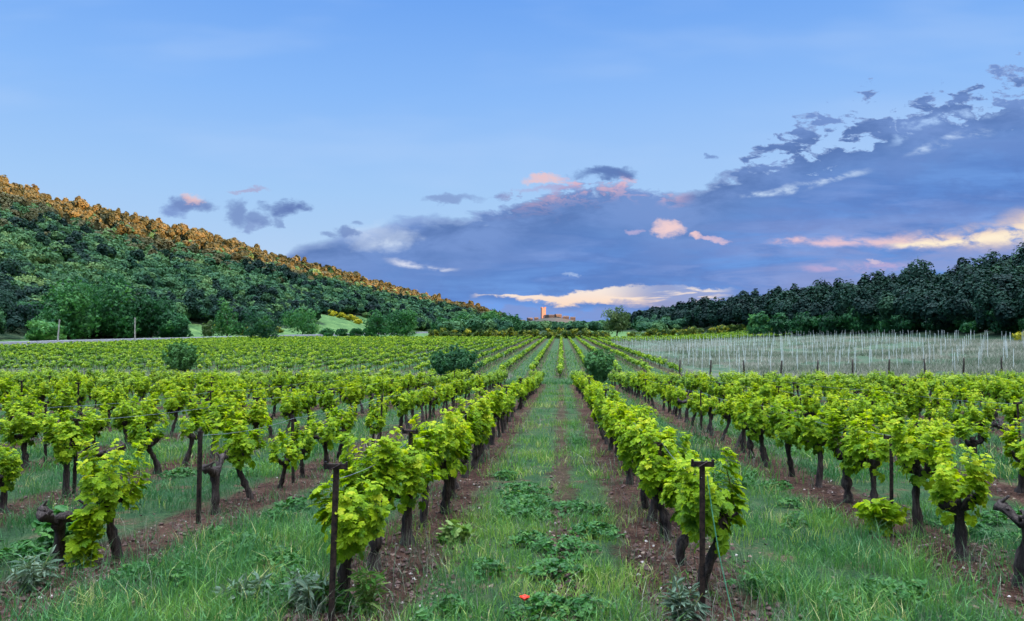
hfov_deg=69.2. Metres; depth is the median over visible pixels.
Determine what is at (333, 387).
grapevine
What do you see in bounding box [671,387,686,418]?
grapevine
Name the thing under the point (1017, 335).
broom bush
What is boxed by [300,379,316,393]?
grapevine
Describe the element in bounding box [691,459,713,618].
trellis post
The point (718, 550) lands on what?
tie cord
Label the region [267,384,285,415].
grapevine
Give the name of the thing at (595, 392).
grapevine
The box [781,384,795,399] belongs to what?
grapevine
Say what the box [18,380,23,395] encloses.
trellis post
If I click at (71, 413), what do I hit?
grapevine
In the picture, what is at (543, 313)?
castle tower
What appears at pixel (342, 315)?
broom bush
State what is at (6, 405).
grapevine
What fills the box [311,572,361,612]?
tall weed
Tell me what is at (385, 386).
grapevine
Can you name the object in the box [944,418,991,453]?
grapevine
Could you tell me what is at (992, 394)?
grapevine
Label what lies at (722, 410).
grapevine
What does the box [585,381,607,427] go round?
grapevine
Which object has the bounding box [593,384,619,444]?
grapevine
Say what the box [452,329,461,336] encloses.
broom bush
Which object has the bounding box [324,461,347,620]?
trellis post
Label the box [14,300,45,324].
broadleaf tree
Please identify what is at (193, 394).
grapevine
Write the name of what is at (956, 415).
grapevine
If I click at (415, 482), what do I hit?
grapevine
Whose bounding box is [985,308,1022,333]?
woodland tree
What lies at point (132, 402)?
grapevine
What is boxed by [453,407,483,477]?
grapevine
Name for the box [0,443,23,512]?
grapevine
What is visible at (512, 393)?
grapevine
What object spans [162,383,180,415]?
grapevine
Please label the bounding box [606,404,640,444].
grapevine
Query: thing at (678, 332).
broom bush
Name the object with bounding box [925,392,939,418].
grapevine
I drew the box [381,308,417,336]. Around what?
broadleaf tree
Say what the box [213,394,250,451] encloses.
grapevine
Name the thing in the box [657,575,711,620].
silvery weed
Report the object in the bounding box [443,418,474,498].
grapevine
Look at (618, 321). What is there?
field tree
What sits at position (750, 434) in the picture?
grapevine
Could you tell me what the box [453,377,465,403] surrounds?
grapevine
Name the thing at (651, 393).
grapevine
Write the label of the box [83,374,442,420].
trellis wire
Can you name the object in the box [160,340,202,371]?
feathery bush
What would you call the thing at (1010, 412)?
grapevine
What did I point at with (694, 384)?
grapevine
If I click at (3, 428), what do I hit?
grapevine
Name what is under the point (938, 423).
grapevine
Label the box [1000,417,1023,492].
grapevine
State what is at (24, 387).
grapevine
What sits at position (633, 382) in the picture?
grapevine
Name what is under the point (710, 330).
broom bush
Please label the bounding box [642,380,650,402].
grapevine
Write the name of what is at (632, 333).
broom bush
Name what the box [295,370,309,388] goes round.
grapevine
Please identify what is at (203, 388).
grapevine
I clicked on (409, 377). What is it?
grapevine
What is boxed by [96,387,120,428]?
grapevine
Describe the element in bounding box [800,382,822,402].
grapevine
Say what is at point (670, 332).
broom bush
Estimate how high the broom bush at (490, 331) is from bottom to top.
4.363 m
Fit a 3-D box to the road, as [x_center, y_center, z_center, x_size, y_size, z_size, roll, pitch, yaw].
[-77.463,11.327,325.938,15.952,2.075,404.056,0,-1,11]
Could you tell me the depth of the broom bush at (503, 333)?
253.66 m
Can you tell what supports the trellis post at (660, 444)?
on the ground at (468, 487)
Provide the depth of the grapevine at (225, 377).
30.14 m
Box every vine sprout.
[61,495,110,567]
[852,497,908,536]
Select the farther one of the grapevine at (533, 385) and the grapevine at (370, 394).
the grapevine at (533, 385)
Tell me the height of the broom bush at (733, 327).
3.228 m
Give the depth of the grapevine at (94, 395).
25.41 m
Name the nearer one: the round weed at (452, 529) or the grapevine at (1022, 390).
the round weed at (452, 529)
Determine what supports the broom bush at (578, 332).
on the ground at (468, 487)
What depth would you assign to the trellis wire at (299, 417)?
10.41 m
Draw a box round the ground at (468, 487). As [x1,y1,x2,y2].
[0,217,1023,620]
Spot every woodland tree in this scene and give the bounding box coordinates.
[746,311,771,336]
[766,313,795,335]
[789,311,821,334]
[815,310,849,333]
[838,303,878,332]
[872,315,902,331]
[888,314,931,332]
[921,313,962,331]
[953,312,989,332]
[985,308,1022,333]
[1017,318,1023,331]
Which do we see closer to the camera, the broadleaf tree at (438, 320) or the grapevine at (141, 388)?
the grapevine at (141, 388)
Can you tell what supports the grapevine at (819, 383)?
on the ground at (468, 487)
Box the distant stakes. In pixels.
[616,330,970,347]
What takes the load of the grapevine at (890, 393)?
on the ground at (468, 487)
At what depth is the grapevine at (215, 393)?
18.63 m
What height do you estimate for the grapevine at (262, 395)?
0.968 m
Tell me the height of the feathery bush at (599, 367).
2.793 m
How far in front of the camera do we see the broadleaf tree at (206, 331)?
271.51 m
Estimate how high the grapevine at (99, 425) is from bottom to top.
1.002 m
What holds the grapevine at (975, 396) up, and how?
on the ground at (468, 487)
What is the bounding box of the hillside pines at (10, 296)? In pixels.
[0,203,519,334]
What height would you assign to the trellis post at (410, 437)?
1.349 m
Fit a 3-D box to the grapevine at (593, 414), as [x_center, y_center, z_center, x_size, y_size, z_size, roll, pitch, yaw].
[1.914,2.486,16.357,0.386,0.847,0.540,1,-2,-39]
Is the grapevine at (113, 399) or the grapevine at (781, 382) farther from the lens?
the grapevine at (781, 382)
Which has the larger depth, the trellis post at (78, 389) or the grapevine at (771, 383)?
the grapevine at (771, 383)
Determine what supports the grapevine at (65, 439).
on the ground at (468, 487)
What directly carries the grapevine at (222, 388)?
on the ground at (468, 487)
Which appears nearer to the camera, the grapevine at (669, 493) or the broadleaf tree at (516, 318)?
the grapevine at (669, 493)
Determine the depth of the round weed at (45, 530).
6.71 m
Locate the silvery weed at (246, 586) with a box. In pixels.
[212,570,273,606]
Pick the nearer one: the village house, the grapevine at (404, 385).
the grapevine at (404, 385)
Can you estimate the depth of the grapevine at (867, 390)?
25.21 m
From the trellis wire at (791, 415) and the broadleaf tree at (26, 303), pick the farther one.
the broadleaf tree at (26, 303)
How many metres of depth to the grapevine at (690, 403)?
19.39 m
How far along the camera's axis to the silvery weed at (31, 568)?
5.48 m
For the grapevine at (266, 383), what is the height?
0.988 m
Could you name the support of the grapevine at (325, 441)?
on the ground at (468, 487)
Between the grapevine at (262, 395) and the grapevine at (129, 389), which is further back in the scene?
the grapevine at (129, 389)
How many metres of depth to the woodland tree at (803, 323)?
184.10 m
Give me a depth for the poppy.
4.99 m
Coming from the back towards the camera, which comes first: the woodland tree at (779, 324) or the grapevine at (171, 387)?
the woodland tree at (779, 324)
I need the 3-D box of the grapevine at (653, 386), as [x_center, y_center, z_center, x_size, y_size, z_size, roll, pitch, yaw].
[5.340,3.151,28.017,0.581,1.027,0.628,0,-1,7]
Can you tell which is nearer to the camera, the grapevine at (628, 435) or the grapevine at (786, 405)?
the grapevine at (628, 435)
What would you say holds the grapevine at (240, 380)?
on the ground at (468, 487)
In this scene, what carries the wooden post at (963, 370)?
on the ground at (468, 487)
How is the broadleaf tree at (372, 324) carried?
on the ground at (468, 487)
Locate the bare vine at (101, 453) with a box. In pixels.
[84,441,125,470]
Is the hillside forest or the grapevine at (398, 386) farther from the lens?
the hillside forest
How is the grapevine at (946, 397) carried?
on the ground at (468, 487)
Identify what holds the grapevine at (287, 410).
on the ground at (468, 487)
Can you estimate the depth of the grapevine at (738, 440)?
14.70 m
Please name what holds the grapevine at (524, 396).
on the ground at (468, 487)
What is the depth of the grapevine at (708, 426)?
17.52 m
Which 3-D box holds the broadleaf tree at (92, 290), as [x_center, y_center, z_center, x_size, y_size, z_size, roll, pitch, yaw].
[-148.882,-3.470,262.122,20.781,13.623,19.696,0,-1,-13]
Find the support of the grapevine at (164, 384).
on the ground at (468, 487)
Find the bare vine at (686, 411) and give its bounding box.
[677,398,692,422]
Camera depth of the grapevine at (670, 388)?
22.36 m
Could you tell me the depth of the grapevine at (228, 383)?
24.85 m
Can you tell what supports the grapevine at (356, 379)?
on the ground at (468, 487)
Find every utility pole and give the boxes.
[57,319,59,340]
[134,318,135,340]
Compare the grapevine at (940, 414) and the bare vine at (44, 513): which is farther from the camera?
the grapevine at (940, 414)
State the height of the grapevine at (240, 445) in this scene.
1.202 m
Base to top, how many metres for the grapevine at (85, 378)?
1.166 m
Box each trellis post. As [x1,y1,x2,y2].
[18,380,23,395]
[42,401,48,461]
[70,417,82,493]
[75,382,80,416]
[196,431,202,523]
[291,415,294,482]
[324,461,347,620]
[380,395,382,438]
[402,428,417,455]
[422,383,426,419]
[461,410,470,472]
[653,442,665,536]
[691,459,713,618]
[700,390,701,428]
[883,434,893,503]
[1013,401,1021,441]
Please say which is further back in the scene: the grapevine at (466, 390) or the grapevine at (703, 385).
the grapevine at (703, 385)
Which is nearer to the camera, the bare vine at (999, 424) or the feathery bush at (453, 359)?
the bare vine at (999, 424)
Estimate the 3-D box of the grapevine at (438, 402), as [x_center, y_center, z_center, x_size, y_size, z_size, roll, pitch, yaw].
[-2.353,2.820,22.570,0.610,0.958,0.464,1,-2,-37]
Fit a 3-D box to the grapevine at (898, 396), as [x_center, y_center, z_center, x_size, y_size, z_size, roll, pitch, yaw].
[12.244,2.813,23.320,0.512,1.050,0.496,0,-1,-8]
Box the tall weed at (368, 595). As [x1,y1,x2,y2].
[344,564,390,617]
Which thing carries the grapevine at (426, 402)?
on the ground at (468, 487)
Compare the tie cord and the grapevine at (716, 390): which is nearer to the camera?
the tie cord
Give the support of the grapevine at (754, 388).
on the ground at (468, 487)
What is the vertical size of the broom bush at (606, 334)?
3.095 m
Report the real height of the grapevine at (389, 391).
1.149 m
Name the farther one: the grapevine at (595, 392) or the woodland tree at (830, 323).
the woodland tree at (830, 323)
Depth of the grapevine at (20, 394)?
21.93 m
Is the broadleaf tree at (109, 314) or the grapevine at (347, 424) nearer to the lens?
the grapevine at (347, 424)
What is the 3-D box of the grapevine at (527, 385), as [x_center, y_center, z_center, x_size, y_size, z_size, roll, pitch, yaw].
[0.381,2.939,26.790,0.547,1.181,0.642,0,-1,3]
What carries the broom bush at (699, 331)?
on the ground at (468, 487)
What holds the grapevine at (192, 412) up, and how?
on the ground at (468, 487)
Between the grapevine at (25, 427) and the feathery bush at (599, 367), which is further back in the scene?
the feathery bush at (599, 367)
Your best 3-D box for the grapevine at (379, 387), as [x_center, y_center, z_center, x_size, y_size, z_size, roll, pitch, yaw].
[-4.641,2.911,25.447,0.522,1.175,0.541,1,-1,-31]
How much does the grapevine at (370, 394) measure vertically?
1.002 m
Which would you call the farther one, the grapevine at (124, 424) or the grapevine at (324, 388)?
the grapevine at (324, 388)
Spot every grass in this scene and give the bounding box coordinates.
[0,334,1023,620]
[0,348,1023,620]
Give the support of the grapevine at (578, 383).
on the ground at (468, 487)
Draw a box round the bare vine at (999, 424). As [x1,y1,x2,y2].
[991,418,1017,442]
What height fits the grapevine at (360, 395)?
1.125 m
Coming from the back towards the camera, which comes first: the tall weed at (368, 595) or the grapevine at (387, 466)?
the grapevine at (387, 466)
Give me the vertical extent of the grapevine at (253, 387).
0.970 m
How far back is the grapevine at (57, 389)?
23.63 m
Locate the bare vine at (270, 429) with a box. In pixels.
[266,414,273,438]
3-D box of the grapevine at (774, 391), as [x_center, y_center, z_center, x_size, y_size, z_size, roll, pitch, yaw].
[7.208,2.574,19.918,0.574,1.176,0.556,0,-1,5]
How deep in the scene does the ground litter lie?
6.34 m
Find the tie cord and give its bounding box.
[707,475,734,620]
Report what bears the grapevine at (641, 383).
on the ground at (468, 487)
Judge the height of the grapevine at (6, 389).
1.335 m
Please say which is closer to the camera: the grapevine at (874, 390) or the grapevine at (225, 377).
the grapevine at (874, 390)
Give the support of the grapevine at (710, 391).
on the ground at (468, 487)
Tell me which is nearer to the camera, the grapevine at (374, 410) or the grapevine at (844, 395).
the grapevine at (374, 410)
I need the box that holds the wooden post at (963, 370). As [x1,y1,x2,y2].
[962,358,964,372]
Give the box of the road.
[0,332,427,345]
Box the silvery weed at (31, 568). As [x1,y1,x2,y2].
[0,543,63,592]
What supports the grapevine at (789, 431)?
on the ground at (468, 487)
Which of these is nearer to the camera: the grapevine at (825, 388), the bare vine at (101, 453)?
the bare vine at (101, 453)
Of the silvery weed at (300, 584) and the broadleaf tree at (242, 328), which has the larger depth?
the broadleaf tree at (242, 328)
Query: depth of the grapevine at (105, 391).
21.76 m
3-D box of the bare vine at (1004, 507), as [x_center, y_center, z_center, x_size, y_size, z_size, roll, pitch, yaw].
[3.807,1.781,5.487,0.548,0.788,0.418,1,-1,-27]
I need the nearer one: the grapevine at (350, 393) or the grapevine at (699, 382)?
the grapevine at (350, 393)
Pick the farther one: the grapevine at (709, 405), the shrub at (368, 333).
the shrub at (368, 333)
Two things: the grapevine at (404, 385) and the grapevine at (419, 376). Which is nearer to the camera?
the grapevine at (404, 385)
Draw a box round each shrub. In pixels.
[319,328,333,335]
[334,328,347,335]
[348,328,363,335]
[362,328,379,335]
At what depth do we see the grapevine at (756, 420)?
11.90 m
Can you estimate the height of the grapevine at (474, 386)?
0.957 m
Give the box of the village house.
[554,314,561,317]
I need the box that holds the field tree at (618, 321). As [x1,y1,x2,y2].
[601,305,630,335]
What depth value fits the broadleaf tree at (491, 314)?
399.68 m
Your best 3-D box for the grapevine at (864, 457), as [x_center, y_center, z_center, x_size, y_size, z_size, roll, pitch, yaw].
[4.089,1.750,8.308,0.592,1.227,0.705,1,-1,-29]
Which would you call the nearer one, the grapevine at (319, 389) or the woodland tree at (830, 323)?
the grapevine at (319, 389)
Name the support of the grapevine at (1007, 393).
on the ground at (468, 487)
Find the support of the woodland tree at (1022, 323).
on the ground at (468, 487)
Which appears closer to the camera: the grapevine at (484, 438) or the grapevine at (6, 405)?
the grapevine at (484, 438)
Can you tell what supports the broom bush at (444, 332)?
on the ground at (468, 487)
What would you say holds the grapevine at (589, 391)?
on the ground at (468, 487)
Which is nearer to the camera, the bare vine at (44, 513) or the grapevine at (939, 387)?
the bare vine at (44, 513)
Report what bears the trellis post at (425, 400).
on the ground at (468, 487)
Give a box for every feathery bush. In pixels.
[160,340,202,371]
[426,343,483,378]
[583,347,615,382]
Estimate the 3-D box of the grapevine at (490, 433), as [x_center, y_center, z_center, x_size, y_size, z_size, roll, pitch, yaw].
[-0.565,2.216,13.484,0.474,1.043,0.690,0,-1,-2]
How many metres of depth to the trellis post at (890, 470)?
7.73 m
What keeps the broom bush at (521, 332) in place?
on the ground at (468, 487)
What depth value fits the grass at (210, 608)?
6.32 m
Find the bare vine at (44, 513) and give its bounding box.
[36,499,87,565]
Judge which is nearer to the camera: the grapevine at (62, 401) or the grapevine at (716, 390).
the grapevine at (62, 401)
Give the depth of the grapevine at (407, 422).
18.66 m
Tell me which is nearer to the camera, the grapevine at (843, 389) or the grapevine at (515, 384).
the grapevine at (515, 384)
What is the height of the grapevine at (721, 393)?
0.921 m
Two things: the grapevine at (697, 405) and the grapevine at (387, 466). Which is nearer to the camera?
the grapevine at (387, 466)
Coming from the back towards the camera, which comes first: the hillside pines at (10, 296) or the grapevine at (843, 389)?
the hillside pines at (10, 296)
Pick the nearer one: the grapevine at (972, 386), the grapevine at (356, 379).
the grapevine at (972, 386)
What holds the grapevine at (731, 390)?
on the ground at (468, 487)
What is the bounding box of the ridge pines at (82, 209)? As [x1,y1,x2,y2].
[0,174,501,315]
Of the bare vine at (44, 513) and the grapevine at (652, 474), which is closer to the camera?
the bare vine at (44, 513)
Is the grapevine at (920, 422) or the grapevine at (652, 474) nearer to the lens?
the grapevine at (652, 474)
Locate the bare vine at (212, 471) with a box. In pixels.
[202,450,228,514]
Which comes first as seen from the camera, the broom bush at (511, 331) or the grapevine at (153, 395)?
the grapevine at (153, 395)
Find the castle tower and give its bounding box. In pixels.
[541,307,548,318]
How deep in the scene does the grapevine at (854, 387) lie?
26.89 m
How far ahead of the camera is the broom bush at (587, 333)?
250.29 m
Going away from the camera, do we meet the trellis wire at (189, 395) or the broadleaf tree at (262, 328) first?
the trellis wire at (189, 395)
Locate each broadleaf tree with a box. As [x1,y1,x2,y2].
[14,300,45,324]
[24,319,66,340]
[33,276,104,339]
[83,270,149,338]
[83,283,110,298]
[122,283,178,337]
[157,309,193,337]
[200,320,219,336]
[209,296,239,335]
[231,321,249,335]
[242,308,284,337]
[278,307,321,333]
[362,308,390,335]
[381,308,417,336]
[429,317,453,332]
[453,311,471,333]
[477,308,501,330]
[501,313,522,331]
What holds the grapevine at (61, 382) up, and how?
on the ground at (468, 487)
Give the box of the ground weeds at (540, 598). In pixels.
[0,403,1023,620]
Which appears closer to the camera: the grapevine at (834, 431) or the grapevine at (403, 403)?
the grapevine at (834, 431)
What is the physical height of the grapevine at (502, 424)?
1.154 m
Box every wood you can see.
[437,304,687,332]
[628,242,1023,328]
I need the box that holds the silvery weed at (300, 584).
[280,565,338,614]
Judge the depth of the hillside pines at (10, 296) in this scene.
360.38 m
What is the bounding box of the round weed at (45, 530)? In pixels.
[31,505,78,548]
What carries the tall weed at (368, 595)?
on the ground at (468, 487)
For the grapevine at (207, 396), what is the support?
on the ground at (468, 487)
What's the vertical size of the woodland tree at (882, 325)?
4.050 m
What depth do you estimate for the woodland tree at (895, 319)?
152.46 m
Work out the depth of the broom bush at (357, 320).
468.23 m
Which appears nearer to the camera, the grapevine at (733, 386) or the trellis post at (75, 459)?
the trellis post at (75, 459)
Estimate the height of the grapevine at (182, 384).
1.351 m
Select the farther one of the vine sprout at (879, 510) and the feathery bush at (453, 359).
the feathery bush at (453, 359)
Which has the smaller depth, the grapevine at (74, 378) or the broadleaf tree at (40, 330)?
the grapevine at (74, 378)
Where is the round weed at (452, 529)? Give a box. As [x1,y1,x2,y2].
[434,519,477,545]
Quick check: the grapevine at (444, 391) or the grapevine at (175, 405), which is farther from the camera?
the grapevine at (444, 391)
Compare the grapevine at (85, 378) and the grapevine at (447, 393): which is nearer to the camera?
the grapevine at (447, 393)
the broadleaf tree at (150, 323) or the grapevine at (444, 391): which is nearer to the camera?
the grapevine at (444, 391)
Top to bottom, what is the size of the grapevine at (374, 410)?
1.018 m
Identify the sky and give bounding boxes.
[0,0,1023,321]
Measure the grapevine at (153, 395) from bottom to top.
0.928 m
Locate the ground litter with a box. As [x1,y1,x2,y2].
[0,412,1023,620]
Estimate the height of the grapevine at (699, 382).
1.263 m
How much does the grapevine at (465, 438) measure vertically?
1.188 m
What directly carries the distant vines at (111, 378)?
on the ground at (468, 487)
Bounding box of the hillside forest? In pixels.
[0,192,529,332]
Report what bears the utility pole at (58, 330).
on the ground at (468, 487)
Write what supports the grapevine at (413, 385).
on the ground at (468, 487)
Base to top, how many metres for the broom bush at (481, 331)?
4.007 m
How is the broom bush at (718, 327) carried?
on the ground at (468, 487)
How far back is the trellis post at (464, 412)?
11.45 m
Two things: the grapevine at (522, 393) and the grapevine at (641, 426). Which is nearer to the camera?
the grapevine at (641, 426)
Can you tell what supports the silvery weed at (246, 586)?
on the ground at (468, 487)
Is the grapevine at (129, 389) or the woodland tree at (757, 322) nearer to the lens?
the grapevine at (129, 389)
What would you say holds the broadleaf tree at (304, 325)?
on the ground at (468, 487)
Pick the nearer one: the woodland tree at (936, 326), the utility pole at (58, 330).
the woodland tree at (936, 326)
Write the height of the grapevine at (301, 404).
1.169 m
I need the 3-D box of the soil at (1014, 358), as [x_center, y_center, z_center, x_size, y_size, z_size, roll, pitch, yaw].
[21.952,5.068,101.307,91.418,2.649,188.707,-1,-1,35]
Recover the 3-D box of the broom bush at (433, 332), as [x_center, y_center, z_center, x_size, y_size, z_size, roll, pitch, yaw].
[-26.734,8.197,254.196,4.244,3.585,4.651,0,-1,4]
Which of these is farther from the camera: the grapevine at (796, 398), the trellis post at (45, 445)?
the grapevine at (796, 398)
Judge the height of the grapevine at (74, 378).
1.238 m
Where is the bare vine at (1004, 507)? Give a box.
[993,495,1023,586]
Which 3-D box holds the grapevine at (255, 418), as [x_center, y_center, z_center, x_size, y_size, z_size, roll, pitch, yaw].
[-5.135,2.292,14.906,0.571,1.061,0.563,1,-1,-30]
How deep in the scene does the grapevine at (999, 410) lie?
18.51 m
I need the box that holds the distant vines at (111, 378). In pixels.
[0,328,1023,403]
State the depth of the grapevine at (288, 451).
10.09 m
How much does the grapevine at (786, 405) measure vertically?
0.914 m
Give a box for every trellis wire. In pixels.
[47,373,400,407]
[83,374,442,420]
[203,379,467,435]
[331,377,528,480]
[624,374,890,435]
[712,374,1010,403]
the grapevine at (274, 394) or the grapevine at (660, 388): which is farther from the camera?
the grapevine at (660, 388)
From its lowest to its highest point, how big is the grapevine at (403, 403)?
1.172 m
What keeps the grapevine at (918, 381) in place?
on the ground at (468, 487)
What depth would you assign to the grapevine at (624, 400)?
13.59 m
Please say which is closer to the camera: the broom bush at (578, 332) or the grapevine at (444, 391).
the grapevine at (444, 391)
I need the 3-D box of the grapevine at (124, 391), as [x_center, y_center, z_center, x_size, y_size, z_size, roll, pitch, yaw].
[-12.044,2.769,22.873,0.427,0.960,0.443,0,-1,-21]
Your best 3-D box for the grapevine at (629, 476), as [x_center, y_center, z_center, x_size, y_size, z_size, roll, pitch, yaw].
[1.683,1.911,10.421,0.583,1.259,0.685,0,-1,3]
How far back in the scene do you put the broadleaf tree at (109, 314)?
229.12 m
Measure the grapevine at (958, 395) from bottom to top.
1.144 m
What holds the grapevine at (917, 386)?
on the ground at (468, 487)
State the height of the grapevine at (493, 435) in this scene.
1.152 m
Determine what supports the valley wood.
on the ground at (468, 487)
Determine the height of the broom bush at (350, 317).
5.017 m
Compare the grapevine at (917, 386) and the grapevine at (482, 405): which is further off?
the grapevine at (917, 386)
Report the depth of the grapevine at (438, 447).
7.65 m
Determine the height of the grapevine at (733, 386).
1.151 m
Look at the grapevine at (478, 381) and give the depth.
32.92 m
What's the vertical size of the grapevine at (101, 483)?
1.158 m
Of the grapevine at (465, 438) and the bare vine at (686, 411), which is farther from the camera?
the bare vine at (686, 411)
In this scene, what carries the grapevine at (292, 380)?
on the ground at (468, 487)
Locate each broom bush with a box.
[328,309,337,315]
[336,312,348,318]
[346,314,355,320]
[353,317,362,323]
[427,329,439,336]
[437,327,451,336]
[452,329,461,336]
[460,328,472,336]
[476,328,488,336]
[484,327,497,336]
[497,330,508,336]
[504,327,516,336]
[513,329,527,337]
[522,330,533,338]
[531,329,543,338]
[545,328,558,338]
[553,328,567,338]
[561,329,575,338]
[570,328,582,337]
[578,328,593,338]
[590,331,604,338]
[598,331,611,337]
[627,330,640,336]
[640,327,656,336]
[657,329,668,336]
[665,328,677,334]
[675,329,692,334]
[681,326,696,334]
[693,328,704,333]
[705,328,715,333]
[712,324,725,333]
[717,325,729,332]
[728,323,740,331]
[1011,332,1023,340]
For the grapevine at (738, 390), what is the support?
on the ground at (468, 487)
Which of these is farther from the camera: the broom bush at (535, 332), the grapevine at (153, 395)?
the broom bush at (535, 332)
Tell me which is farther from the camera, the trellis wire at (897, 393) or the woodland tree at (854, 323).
the woodland tree at (854, 323)
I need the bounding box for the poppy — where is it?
[520,594,529,615]
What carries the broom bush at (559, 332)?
on the ground at (468, 487)
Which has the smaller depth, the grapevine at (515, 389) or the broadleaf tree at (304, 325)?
the grapevine at (515, 389)
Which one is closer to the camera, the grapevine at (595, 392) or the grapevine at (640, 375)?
the grapevine at (595, 392)
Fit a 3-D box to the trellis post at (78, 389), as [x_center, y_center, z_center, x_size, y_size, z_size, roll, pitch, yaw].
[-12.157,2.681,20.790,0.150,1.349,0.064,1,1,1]
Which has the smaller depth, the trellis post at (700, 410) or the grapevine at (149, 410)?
the grapevine at (149, 410)
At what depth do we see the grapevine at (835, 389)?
28.94 m
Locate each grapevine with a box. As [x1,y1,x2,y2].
[0,374,12,399]
[0,389,22,420]
[0,418,9,434]
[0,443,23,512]
[1,400,48,467]
[11,384,35,400]
[12,393,42,442]
[14,382,27,396]
[27,376,44,404]
[31,382,54,405]
[39,410,96,496]
[43,406,84,435]
[45,386,74,420]
[50,375,67,392]
[54,379,69,398]
[57,391,78,410]
[69,373,83,402]
[70,377,92,417]
[76,438,151,558]
[78,403,110,448]
[83,375,94,401]
[90,386,100,407]
[95,385,113,402]
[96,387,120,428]
[111,396,144,446]
[114,385,128,405]
[118,393,136,410]
[121,385,132,401]
[126,413,169,473]
[133,378,150,409]
[134,376,150,402]
[140,397,164,436]
[146,392,161,407]
[148,382,160,407]
[159,378,176,393]
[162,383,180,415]
[163,385,190,436]
[175,371,194,405]
[179,416,218,465]
[186,396,206,432]
[187,391,196,415]
[194,384,205,403]
[195,385,214,407]
[198,395,232,457]
[201,372,216,392]
[204,409,272,499]
[209,380,227,394]
[211,387,230,407]
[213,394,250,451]
[217,372,233,382]
[224,378,239,395]
[224,381,249,410]
[231,378,249,407]
[243,399,269,431]
[249,381,265,403]
[252,389,267,409]
[254,379,267,390]
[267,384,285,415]
[268,429,305,488]
[269,372,289,390]
[277,387,310,432]
[279,391,301,434]
[282,375,295,393]
[288,419,316,477]
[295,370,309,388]
[295,385,317,425]
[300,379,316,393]
[308,380,322,406]
[308,405,344,467]
[308,466,392,607]
[317,380,329,394]
[317,389,333,424]
[325,402,357,459]
[329,397,339,410]
[330,383,339,398]
[334,375,349,397]
[334,379,345,401]
[335,426,407,570]
[341,383,359,416]
[349,382,365,415]
[351,376,361,383]
[353,382,365,413]
[365,385,378,410]
[365,412,386,444]
[367,395,388,438]
[368,376,391,402]
[371,379,384,405]
[378,432,441,545]
[383,377,395,405]
[389,387,416,431]
[389,391,413,428]
[394,376,409,393]
[394,382,401,393]
[400,372,412,392]
[403,421,446,527]
[405,376,415,393]
[405,391,423,424]
[409,371,423,390]
[409,406,470,514]
[415,388,430,421]
[417,377,423,391]
[422,382,441,419]
[428,389,444,416]
[428,407,475,488]
[436,383,452,413]
[437,382,453,409]
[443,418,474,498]
[448,378,461,405]
[451,389,456,408]
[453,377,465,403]
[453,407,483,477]
[455,393,491,468]
[463,377,472,398]
[467,380,475,399]
[469,373,482,396]
[470,398,495,463]
[471,408,493,455]
[472,383,504,449]
[489,394,504,444]
[489,394,509,436]
[490,390,511,432]
[498,388,517,425]
[501,388,515,428]
[502,381,518,418]
[503,385,515,421]
[508,380,519,416]
[516,383,526,410]
[517,376,529,401]
[517,381,528,408]
[525,377,535,397]
[574,376,586,399]
[579,376,594,402]
[584,383,602,408]
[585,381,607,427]
[590,404,604,439]
[591,384,610,409]
[591,392,623,449]
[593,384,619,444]
[602,397,627,460]
[602,398,629,456]
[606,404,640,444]
[610,401,651,484]
[614,407,671,508]
[621,405,658,475]
[630,374,640,397]
[630,424,692,521]
[635,427,679,540]
[637,371,650,398]
[637,423,675,441]
[639,373,654,401]
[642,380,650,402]
[646,380,659,404]
[646,387,658,408]
[654,379,668,410]
[659,449,712,565]
[660,388,675,412]
[666,383,683,416]
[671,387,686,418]
[674,447,749,598]
[686,390,702,425]
[690,378,697,389]
[694,394,707,428]
[696,373,709,392]
[700,378,708,396]
[700,396,717,435]
[703,399,722,432]
[707,382,718,399]
[711,393,745,440]
[713,385,723,403]
[717,384,726,405]
[723,382,742,401]
[724,380,743,395]
[726,394,750,452]
[734,386,750,400]
[734,404,748,446]
[735,391,782,467]
[735,393,767,458]
[751,382,769,405]
[756,376,768,386]
[758,383,771,416]
[763,398,806,476]
[765,381,778,394]
[770,384,790,413]
[776,376,790,391]
[777,395,800,413]
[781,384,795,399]
[792,395,814,419]
[798,406,834,487]
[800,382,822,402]
[800,390,822,415]
[813,379,824,400]
[821,381,835,402]
[823,391,845,411]
[823,405,875,502]
[829,380,841,396]
[832,395,855,437]
[838,383,848,392]
[840,390,852,407]
[844,393,860,406]
[844,409,896,503]
[848,391,885,431]
[849,383,862,394]
[864,382,882,397]
[868,386,889,407]
[874,394,907,455]
[885,385,897,403]
[887,375,903,397]
[888,417,955,537]
[894,383,910,402]
[900,384,926,426]
[905,415,934,444]
[905,418,943,463]
[908,381,928,416]
[909,376,929,391]
[923,399,950,425]
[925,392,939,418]
[928,440,996,560]
[932,385,958,422]
[934,380,951,394]
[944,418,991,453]
[946,404,971,442]
[947,381,967,408]
[960,387,983,407]
[964,382,981,405]
[966,396,996,447]
[979,376,1007,416]
[986,398,1003,430]
[993,377,1019,405]
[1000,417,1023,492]
[1001,396,1023,431]
[1011,381,1022,399]
[1020,380,1023,396]
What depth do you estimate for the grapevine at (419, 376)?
32.28 m
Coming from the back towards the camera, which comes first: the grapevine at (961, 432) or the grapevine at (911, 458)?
the grapevine at (961, 432)
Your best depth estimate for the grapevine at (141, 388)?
23.96 m
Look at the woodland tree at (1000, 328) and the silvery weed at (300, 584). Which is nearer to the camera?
the silvery weed at (300, 584)

